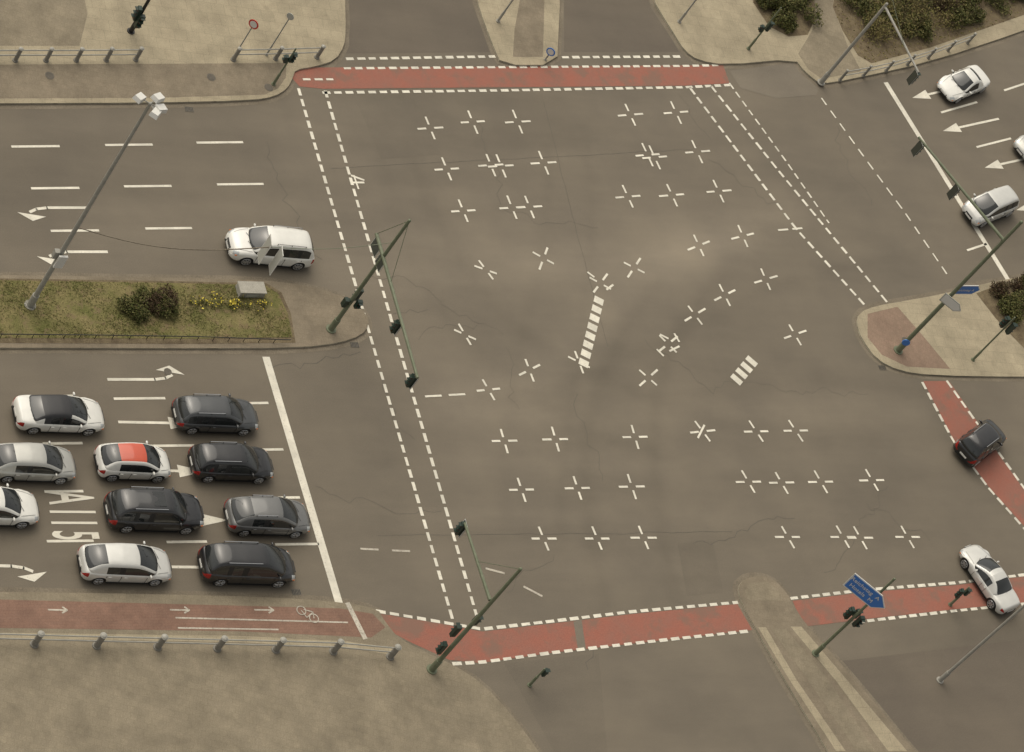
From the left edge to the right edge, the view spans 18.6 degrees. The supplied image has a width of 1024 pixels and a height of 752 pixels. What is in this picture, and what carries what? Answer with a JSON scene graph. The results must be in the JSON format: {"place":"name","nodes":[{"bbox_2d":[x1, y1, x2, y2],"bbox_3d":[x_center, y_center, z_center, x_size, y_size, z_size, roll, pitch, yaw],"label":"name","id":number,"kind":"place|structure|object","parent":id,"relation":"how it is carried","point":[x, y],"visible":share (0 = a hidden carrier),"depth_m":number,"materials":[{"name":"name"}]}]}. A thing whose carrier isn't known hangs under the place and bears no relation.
{"place":"outdoors","nodes":[
{"label":"outdoors","id":0,"kind":"place"},
{"bbox_2d":[0,0,345,104],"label":"pavement","id":1,"kind":"structure","parent":0,"point":[190,31],"depth_m":168.51,"materials":[{"name":"beige concrete"}]},
{"bbox_2d":[0,0,86,45],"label":"pavement strip","id":2,"kind":"object","parent":1,"relation":"on","point":[42,22],"visible":1,"depth_m":163.69,"materials":[{"name":"concrete"}]},
{"bbox_2d":[0,46,143,62],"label":"railing","id":3,"kind":"object","parent":1,"relation":"on","point":[18,54],"visible":1,"depth_m":162.72,"materials":[{"name":"metal"}]},
{"bbox_2d":[127,0,149,34],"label":"pedestrian signal","id":4,"kind":"object","parent":1,"relation":"on","point":[138,16],"visible":1,"depth_m":165.12,"materials":[{"name":"green plastic"}]},
{"bbox_2d":[0,63,285,97],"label":"pavement strip","id":5,"kind":"object","parent":1,"relation":"on","point":[101,80],"visible":0.83,"depth_m":164.47,"materials":[{"name":"beige concrete"}]},
{"bbox_2d":[45,72,53,79],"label":"manhole cover","id":6,"kind":"object","parent":5,"relation":"on","point":[49,75],"visible":1,"depth_m":161.81,"materials":[{"name":"metal"}]},
{"bbox_2d":[207,73,215,80],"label":"manhole cover","id":7,"kind":"object","parent":5,"relation":"on","point":[211,77],"visible":1,"depth_m":167.10,"materials":[{"name":"metal"}]},
{"bbox_2d":[264,84,272,90],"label":"manhole cover","id":8,"kind":"object","parent":5,"relation":"on","point":[268,87],"visible":1,"depth_m":168.65,"materials":[{"name":"metal"}]},
{"bbox_2d":[271,48,297,85],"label":"pedestrian signal","id":9,"kind":"object","parent":5,"relation":"on","point":[286,59],"visible":1,"depth_m":167.24,"materials":[{"name":"green"}]},
{"bbox_2d":[239,19,258,46],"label":"traffic sign","id":10,"kind":"object","parent":1,"relation":"on","point":[253,23],"visible":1,"depth_m":166.78,"materials":[{"name":"metal"}]},
{"bbox_2d":[230,44,325,61],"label":"railing","id":11,"kind":"object","parent":1,"relation":"on","point":[279,53],"visible":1,"depth_m":169.68,"materials":[{"name":"metal"}]},
{"bbox_2d":[265,13,293,55],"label":"traffic sign","id":12,"kind":"object","parent":1,"relation":"on","point":[290,16],"visible":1,"depth_m":168.16,"materials":[{"name":"metal"}]},
{"bbox_2d":[0,592,538,751],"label":"pavement","id":13,"kind":"structure","parent":0,"point":[70,696],"depth_m":145.43,"materials":[{"name":"concrete"}]},
{"bbox_2d":[0,600,384,636],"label":"bike path","id":14,"kind":"structure","parent":13,"relation":"on","point":[79,615],"depth_m":146.12,"materials":[{"name":"red asphalt"}]},
{"bbox_2d":[48,606,347,629],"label":"bike path marking","id":15,"kind":"object","parent":14,"relation":"on","point":[64,610],"visible":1,"depth_m":147.79,"materials":[{"name":"paint"}]},
{"bbox_2d":[0,633,391,653],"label":"pavement strip","id":16,"kind":"object","parent":13,"relation":"on","point":[209,637],"visible":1,"depth_m":146.21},
{"bbox_2d":[0,630,401,660],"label":"railing","id":17,"kind":"object","parent":13,"relation":"on","point":[217,647],"visible":1,"depth_m":145.44,"materials":[{"name":"metal"}]},
{"bbox_2d":[426,519,521,673],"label":"traffic light mast","id":18,"kind":"object","parent":13,"relation":"on","point":[461,528],"visible":1,"depth_m":148.66,"materials":[{"name":"green"}]},
{"bbox_2d":[346,0,489,52],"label":"side road","id":19,"kind":"structure","parent":0,"point":[402,26],"depth_m":176.94,"materials":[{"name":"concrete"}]},
{"bbox_2d":[0,4,1023,751],"bbox_3d":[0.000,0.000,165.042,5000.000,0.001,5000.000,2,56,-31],"label":"ground","id":20,"kind":"structure","parent":0,"point":[716,692],"depth_m":167.20,"materials":[{"name":"grey asphalt"}]},
{"bbox_2d":[0,483,38,528],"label":"white sedan car","id":21,"kind":"object","parent":20,"relation":"on","point":[19,508],"visible":1,"depth_m":144.54,"materials":[{"name":"paint"}]},
{"bbox_2d":[0,441,75,484],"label":"silver hatchback car","id":22,"kind":"object","parent":20,"relation":"on","point":[34,462],"visible":1,"depth_m":146.17,"materials":[{"name":"paint"}]},
{"bbox_2d":[11,392,104,435],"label":"white convertible car","id":23,"kind":"object","parent":20,"relation":"on","point":[56,413],"visible":1,"depth_m":148.43,"materials":[{"name":"paint"}]},
{"bbox_2d":[47,491,93,503],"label":"road lettering","id":24,"kind":"object","parent":20,"relation":"on","point":[64,497],"visible":1,"depth_m":147.32,"materials":[{"name":"white paint"}]},
{"bbox_2d":[49,510,95,512],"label":"road lettering","id":25,"kind":"object","parent":20,"relation":"on","point":[51,511],"visible":1,"depth_m":146.97,"materials":[{"name":"white paint"}]},
{"bbox_2d":[51,522,96,523],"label":"road lettering","id":26,"kind":"object","parent":20,"relation":"on","point":[74,522],"visible":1,"depth_m":146.67,"materials":[{"name":"white paint"}]},
{"bbox_2d":[52,531,99,538],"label":"road lettering","id":27,"kind":"object","parent":20,"relation":"on","point":[56,534],"visible":1,"depth_m":146.34,"materials":[{"name":"white paint"}]},
{"bbox_2d":[76,541,171,585],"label":"light silver hatchback car","id":28,"kind":"object","parent":20,"relation":"on","point":[119,563],"visible":1,"depth_m":145.20,"materials":[{"name":"paint"}]},
{"bbox_2d":[93,441,170,482],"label":"red roofed hatchback car","id":29,"kind":"object","parent":20,"relation":"on","point":[129,461],"visible":1,"depth_m":148.81,"materials":[{"name":"white paint"}]},
{"bbox_2d":[103,486,203,534],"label":"black suv","id":30,"kind":"object","parent":20,"relation":"on","point":[153,509],"visible":1,"depth_m":147.51,"materials":[{"name":"paint"}]},
{"bbox_2d":[163,368,172,374],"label":"manhole cover","id":31,"kind":"object","parent":20,"relation":"on","point":[167,371],"visible":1,"depth_m":154.43,"materials":[{"name":"metal"}]},
{"bbox_2d":[0,275,367,348],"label":"median island","id":32,"kind":"structure","parent":20,"relation":"on","point":[314,312],"depth_m":160.21,"materials":[{"name":"stone"}]},
{"bbox_2d":[113,283,180,323],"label":"shrub","id":33,"kind":"object","parent":32,"relation":"on","point":[139,311],"visible":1,"depth_m":155.50,"materials":[{"name":"green plant"}]},
{"bbox_2d":[0,278,295,343],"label":"soil border","id":34,"kind":"object","parent":32,"relation":"on","point":[128,340],"visible":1,"depth_m":155.45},
{"bbox_2d":[0,334,290,342],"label":"railing","id":35,"kind":"object","parent":34,"relation":"on","point":[142,335],"visible":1,"depth_m":154.39,"materials":[{"name":"black metal"}]},
{"bbox_2d":[0,279,291,338],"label":"lawn","id":36,"kind":"structure","parent":34,"relation":"on","point":[88,311],"depth_m":155.15,"materials":[{"name":"green plant"}]},
{"bbox_2d":[24,92,167,309],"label":"street lamp","id":37,"kind":"object","parent":36,"relation":"on","point":[59,258],"visible":1,"depth_m":146.22,"materials":[{"name":"metal"}]},
{"bbox_2d":[142,283,178,317],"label":"barberry shrub","id":38,"kind":"object","parent":36,"relation":"on","point":[158,300],"visible":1,"depth_m":156.00,"materials":[{"name":"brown plant"}]},
{"bbox_2d":[188,291,271,312],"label":"daffodil bed","id":39,"kind":"object","parent":36,"relation":"on","point":[230,302],"visible":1,"depth_m":158.44,"materials":[{"name":"yellow plant"}]},
{"bbox_2d":[235,281,266,297],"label":"electrical control cabinet","id":40,"kind":"object","parent":36,"relation":"on","point":[250,289],"visible":1,"depth_m":159.34,"materials":[{"name":"grey metal"}]},
{"bbox_2d":[326,219,418,389],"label":"traffic light mast","id":41,"kind":"object","parent":32,"relation":"on","point":[395,327],"visible":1,"depth_m":156.05,"materials":[{"name":"green"}]},
{"bbox_2d":[79,227,391,274],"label":"overhead wire","id":42,"kind":"object","parent":41,"relation":"attached to","point":[264,250],"visible":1,"depth_m":153.76,"materials":[{"name":"grey"}]},
{"bbox_2d":[184,106,193,111],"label":"drain grate","id":43,"kind":"object","parent":20,"relation":"on","point":[188,109],"visible":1,"depth_m":165.19,"materials":[{"name":"metal"}]},
{"bbox_2d":[171,393,258,435],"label":"grey estate car","id":44,"kind":"object","parent":20,"relation":"on","point":[211,413],"visible":1,"depth_m":152.73,"materials":[{"name":"paint"}]},
{"bbox_2d":[187,441,273,483],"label":"black estate car","id":45,"kind":"object","parent":20,"relation":"on","point":[229,462],"visible":1,"depth_m":151.46,"materials":[{"name":"paint"}]},
{"bbox_2d":[197,541,295,587],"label":"black minivan","id":46,"kind":"object","parent":20,"relation":"on","point":[243,563],"visible":1,"depth_m":148.26,"materials":[{"name":"paint"}]},
{"bbox_2d":[223,494,309,537],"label":"grey hatchback car","id":47,"kind":"object","parent":20,"relation":"on","point":[264,515],"visible":1,"depth_m":150.62,"materials":[{"name":"paint"}]},
{"bbox_2d":[225,223,313,269],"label":"white suv","id":48,"kind":"object","parent":20,"relation":"on","point":[286,238],"visible":0.88,"depth_m":160.72,"materials":[{"name":"paint"}]},
{"bbox_2d":[291,589,301,594],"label":"drain grate","id":49,"kind":"object","parent":20,"relation":"on","point":[296,591],"visible":1,"depth_m":150.38,"materials":[{"name":"metal"}]},
{"bbox_2d":[350,342,359,347],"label":"drain grate","id":50,"kind":"object","parent":20,"relation":"on","point":[354,344],"visible":1,"depth_m":161.14,"materials":[{"name":"metal"}]},
{"bbox_2d":[414,96,473,136],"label":"asphalt patch","id":51,"kind":"object","parent":20,"relation":"on","point":[445,112],"visible":1,"depth_m":173.86,"materials":[{"name":"grey asphalt"}]},
{"bbox_2d":[293,65,728,88],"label":"bike lane","id":52,"kind":"structure","parent":20,"relation":"on","point":[442,77],"depth_m":178.15,"materials":[{"name":"red asphalt"}]},
{"bbox_2d":[0,90,1023,581],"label":"arrow marking","id":53,"kind":"object","parent":20,"relation":"on","point":[182,470],"visible":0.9,"depth_m":154.39,"materials":[{"name":"white paint"}]},
{"bbox_2d":[0,0,1023,751],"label":"curb","id":54,"kind":"object","parent":20,"relation":"on","point":[366,334],"visible":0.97,"depth_m":162.06,"materials":[{"name":"grey concrete"}]},
{"bbox_2d":[11,82,1023,639],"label":"lane marking","id":55,"kind":"object","parent":20,"relation":"on","point":[305,484],"visible":0.95,"depth_m":156.21,"materials":[{"name":"white paint"}]},
{"bbox_2d":[477,0,559,65],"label":"traffic island","id":56,"kind":"structure","parent":20,"relation":"on","point":[501,35],"depth_m":180.47,"materials":[{"name":"concrete"}]},
{"bbox_2d":[496,0,512,22],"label":"street lamp","id":57,"kind":"object","parent":56,"relation":"on","point":[501,15],"visible":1,"depth_m":179.69,"materials":[{"name":"metal"}]},
{"bbox_2d":[513,0,543,56],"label":"pavement strip","id":58,"kind":"object","parent":56,"relation":"on","point":[528,33],"visible":1,"depth_m":181.10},
{"bbox_2d":[544,47,554,60],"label":"traffic sign","id":59,"kind":"object","parent":56,"relation":"on","point":[550,51],"visible":1,"depth_m":179.67,"materials":[{"name":"metal"}]},
{"bbox_2d":[504,654,606,751],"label":"asphalt patch","id":60,"kind":"object","parent":20,"relation":"on","point":[563,698],"visible":1,"depth_m":154.13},
{"bbox_2d":[527,668,550,686],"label":"pedestrian signal","id":61,"kind":"object","parent":60,"relation":"on","point":[544,672],"visible":1,"depth_m":152.99,"materials":[{"name":"green"}]},
{"bbox_2d":[381,604,751,662],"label":"bike lane","id":62,"kind":"structure","parent":20,"relation":"on","point":[475,646],"depth_m":156.68,"materials":[{"name":"red asphalt"}]},
{"bbox_2d":[574,619,585,651],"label":"asphalt patch","id":63,"kind":"object","parent":62,"relation":"on","point":[579,633],"visible":1,"depth_m":157.07,"materials":[{"name":"grey asphalt"}]},
{"bbox_2d":[267,96,928,668],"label":"road markings","id":64,"kind":"object","parent":20,"relation":"attached to","point":[605,338],"visible":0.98,"depth_m":166.47,"materials":[{"name":"white paint"}]},
{"bbox_2d":[564,0,678,51],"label":"asphalt patch","id":65,"kind":"object","parent":20,"relation":"on","point":[613,26],"visible":1,"depth_m":184.93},
{"bbox_2d":[297,55,1023,664],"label":"crosswalk marking","id":66,"kind":"object","parent":20,"relation":"on","point":[325,93],"visible":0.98,"depth_m":168.90,"materials":[{"name":"white paint"}]},
{"bbox_2d":[578,296,757,384],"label":"block marking","id":67,"kind":"object","parent":20,"relation":"on","point":[591,336],"visible":1,"depth_m":170.61,"materials":[{"name":"white paint"}]},
{"bbox_2d":[417,101,919,550],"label":"junction guide marking","id":68,"kind":"object","parent":20,"relation":"on","point":[640,384],"visible":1,"depth_m":171.57,"materials":[{"name":"white paint"}]},
{"bbox_2d":[677,542,722,595],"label":"asphalt patch","id":69,"kind":"object","parent":20,"relation":"on","point":[700,570],"visible":1,"depth_m":163.42,"materials":[{"name":"grey asphalt"}]},
{"bbox_2d":[730,63,818,97],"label":"asphalt patch","id":70,"kind":"object","parent":20,"relation":"on","point":[783,80],"visible":1,"depth_m":188.96,"materials":[{"name":"grey asphalt"}]},
{"bbox_2d":[738,576,914,751],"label":"traffic island","id":71,"kind":"structure","parent":20,"relation":"on","point":[771,615],"depth_m":163.02,"materials":[{"name":"concrete"}]},
{"bbox_2d":[745,582,782,600],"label":"pavement strip","id":72,"kind":"object","parent":71,"relation":"on","point":[763,591],"visible":1,"depth_m":164.38,"materials":[{"name":"concrete"}]},
{"bbox_2d":[758,627,844,750],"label":"pavement strip","id":73,"kind":"object","parent":71,"relation":"on","point":[829,734],"visible":1,"depth_m":161.59,"materials":[{"name":"beige concrete"}]},
{"bbox_2d":[772,629,874,750],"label":"pavement strip","id":74,"kind":"object","parent":71,"relation":"on","point":[820,683],"visible":1,"depth_m":162.40,"materials":[{"name":"concrete"}]},
{"bbox_2d":[791,627,906,750],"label":"pavement strip","id":75,"kind":"object","parent":71,"relation":"on","point":[885,735],"visible":1,"depth_m":163.10,"materials":[{"name":"beige concrete"}]},
{"bbox_2d":[812,573,895,656],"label":"traffic light mast","id":76,"kind":"object","parent":75,"relation":"on","point":[865,592],"visible":1,"depth_m":159.00,"materials":[{"name":"metal"}]},
{"bbox_2d":[878,365,885,369],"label":"drain grate","id":77,"kind":"object","parent":20,"relation":"on","point":[882,367],"visible":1,"depth_m":178.77,"materials":[{"name":"metal"}]},
{"bbox_2d":[793,576,1023,625],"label":"bike lane","id":78,"kind":"structure","parent":20,"relation":"on","point":[822,610],"depth_m":168.78,"materials":[{"name":"red asphalt"}]},
{"bbox_2d":[948,587,972,606],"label":"pedestrian signal","id":79,"kind":"object","parent":78,"relation":"on","point":[961,592],"visible":1,"depth_m":169.45,"materials":[{"name":"green metal"}]},
{"bbox_2d":[959,545,1019,613],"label":"silver coupe car","id":80,"kind":"object","parent":78,"relation":"on","point":[988,575],"visible":1,"depth_m":171.68,"materials":[{"name":"paint"}]},
{"bbox_2d":[843,640,1023,751],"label":"asphalt patch","id":81,"kind":"object","parent":20,"relation":"on","point":[974,702],"visible":1,"depth_m":166.42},
{"bbox_2d":[936,605,1023,683],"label":"street lamp","id":82,"kind":"object","parent":81,"relation":"on","point":[945,675],"visible":1,"depth_m":164.37,"materials":[{"name":"metal"}]},
{"bbox_2d":[856,277,1023,377],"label":"median island","id":83,"kind":"structure","parent":20,"relation":"on","point":[957,340],"depth_m":183.22,"materials":[{"name":"concrete"}]},
{"bbox_2d":[868,307,949,368],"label":"pavement strip","id":84,"kind":"object","parent":83,"relation":"on","point":[889,329],"visible":1,"depth_m":180.75,"materials":[{"name":"concrete"}]},
{"bbox_2d":[894,136,1022,354],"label":"traffic light mast","id":85,"kind":"object","parent":84,"relation":"on","point":[949,301],"visible":1,"depth_m":174.45,"materials":[{"name":"green metal"}]},
{"bbox_2d":[971,316,1017,361],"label":"pedestrian signal","id":86,"kind":"object","parent":83,"relation":"on","point":[1003,323],"visible":1,"depth_m":180.18,"materials":[{"name":"green"}]},
{"bbox_2d":[977,282,1023,346],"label":"soil bed","id":87,"kind":"object","parent":83,"relation":"on","point":[990,301],"visible":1,"depth_m":186.19,"materials":[{"name":"brown soil"}]},
{"bbox_2d":[988,274,1023,298],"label":"barberry shrub","id":88,"kind":"object","parent":87,"relation":"on","point":[999,288],"visible":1,"depth_m":186.92,"materials":[{"name":"brown plant"}]},
{"bbox_2d":[996,275,1023,325],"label":"shrubbery","id":89,"kind":"object","parent":87,"relation":"on","point":[1012,305],"visible":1,"depth_m":186.24,"materials":[{"name":"green plant"}]},
{"bbox_2d":[937,65,989,103],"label":"white coupe car","id":90,"kind":"object","parent":20,"relation":"on","point":[955,87],"visible":1,"depth_m":195.76,"materials":[{"name":"paint"}]},
{"bbox_2d":[924,381,1023,524],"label":"bike lane","id":91,"kind":"structure","parent":20,"relation":"on","point":[999,478],"depth_m":178.64,"materials":[{"name":"red asphalt"}]},
{"bbox_2d":[953,419,1006,466],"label":"black offroader","id":92,"kind":"object","parent":91,"relation":"on","point":[978,443],"visible":1,"depth_m":176.89,"materials":[{"name":"paint"}]},
{"bbox_2d":[962,185,1018,227],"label":"white minivan","id":93,"kind":"object","parent":20,"relation":"on","point":[995,204],"visible":0.93,"depth_m":189.70,"materials":[{"name":"silver paint"}]},
{"bbox_2d":[1013,135,1023,158],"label":"silver sedan car","id":94,"kind":"object","parent":20,"relation":"on","point":[1018,144],"visible":1,"depth_m":195.40,"materials":[{"name":"paint"}]},
{"bbox_2d":[654,0,1023,83],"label":"pavement","id":95,"kind":"structure","parent":0,"point":[722,32],"depth_m":190.17,"materials":[{"name":"beige concrete"}]},
{"bbox_2d":[677,0,696,23],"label":"street lamp","id":96,"kind":"object","parent":95,"relation":"on","point":[683,16],"visible":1,"depth_m":187.13,"materials":[{"name":"metal"}]},
{"bbox_2d":[747,7,781,49],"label":"pedestrian signal","id":97,"kind":"object","parent":95,"relation":"on","point":[767,27],"visible":1,"depth_m":187.80,"materials":[{"name":"green"}]},
{"bbox_2d":[753,0,814,35],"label":"soil bed","id":98,"kind":"object","parent":95,"relation":"on","point":[804,28],"visible":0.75,"depth_m":192.57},
{"bbox_2d":[757,0,823,33],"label":"shrubbery","id":99,"kind":"object","parent":98,"relation":"on","point":[786,13],"visible":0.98,"depth_m":192.17,"materials":[{"name":"green plant"}]},
{"bbox_2d":[798,0,860,77],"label":"pavement strip","id":100,"kind":"object","parent":95,"relation":"on","point":[823,49],"visible":1,"depth_m":193.02,"materials":[{"name":"concrete"}]},
{"bbox_2d":[817,0,920,85],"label":"traffic light mast","id":101,"kind":"object","parent":95,"relation":"on","point":[913,76],"visible":1,"depth_m":185.83,"materials":[{"name":"metal"}]},
{"bbox_2d":[838,32,976,81],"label":"railing","id":102,"kind":"object","parent":95,"relation":"on","point":[968,41],"visible":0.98,"depth_m":194.97,"materials":[{"name":"metal"}]},
{"bbox_2d":[833,0,1023,62],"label":"soil bed","id":103,"kind":"object","parent":95,"relation":"on","point":[993,16],"visible":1,"depth_m":196.85,"materials":[{"name":"brown plant"}]},
{"bbox_2d":[838,0,1023,45],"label":"shrubbery","id":104,"kind":"object","parent":103,"relation":"on","point":[926,32],"visible":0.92,"depth_m":197.89,"materials":[{"name":"green plant"}]},
{"bbox_2d":[931,0,998,16],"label":"barberry shrub","id":105,"kind":"object","parent":103,"relation":"on","point":[938,3],"visible":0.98,"depth_m":199.86,"materials":[{"name":"brown plant"}]}
]}

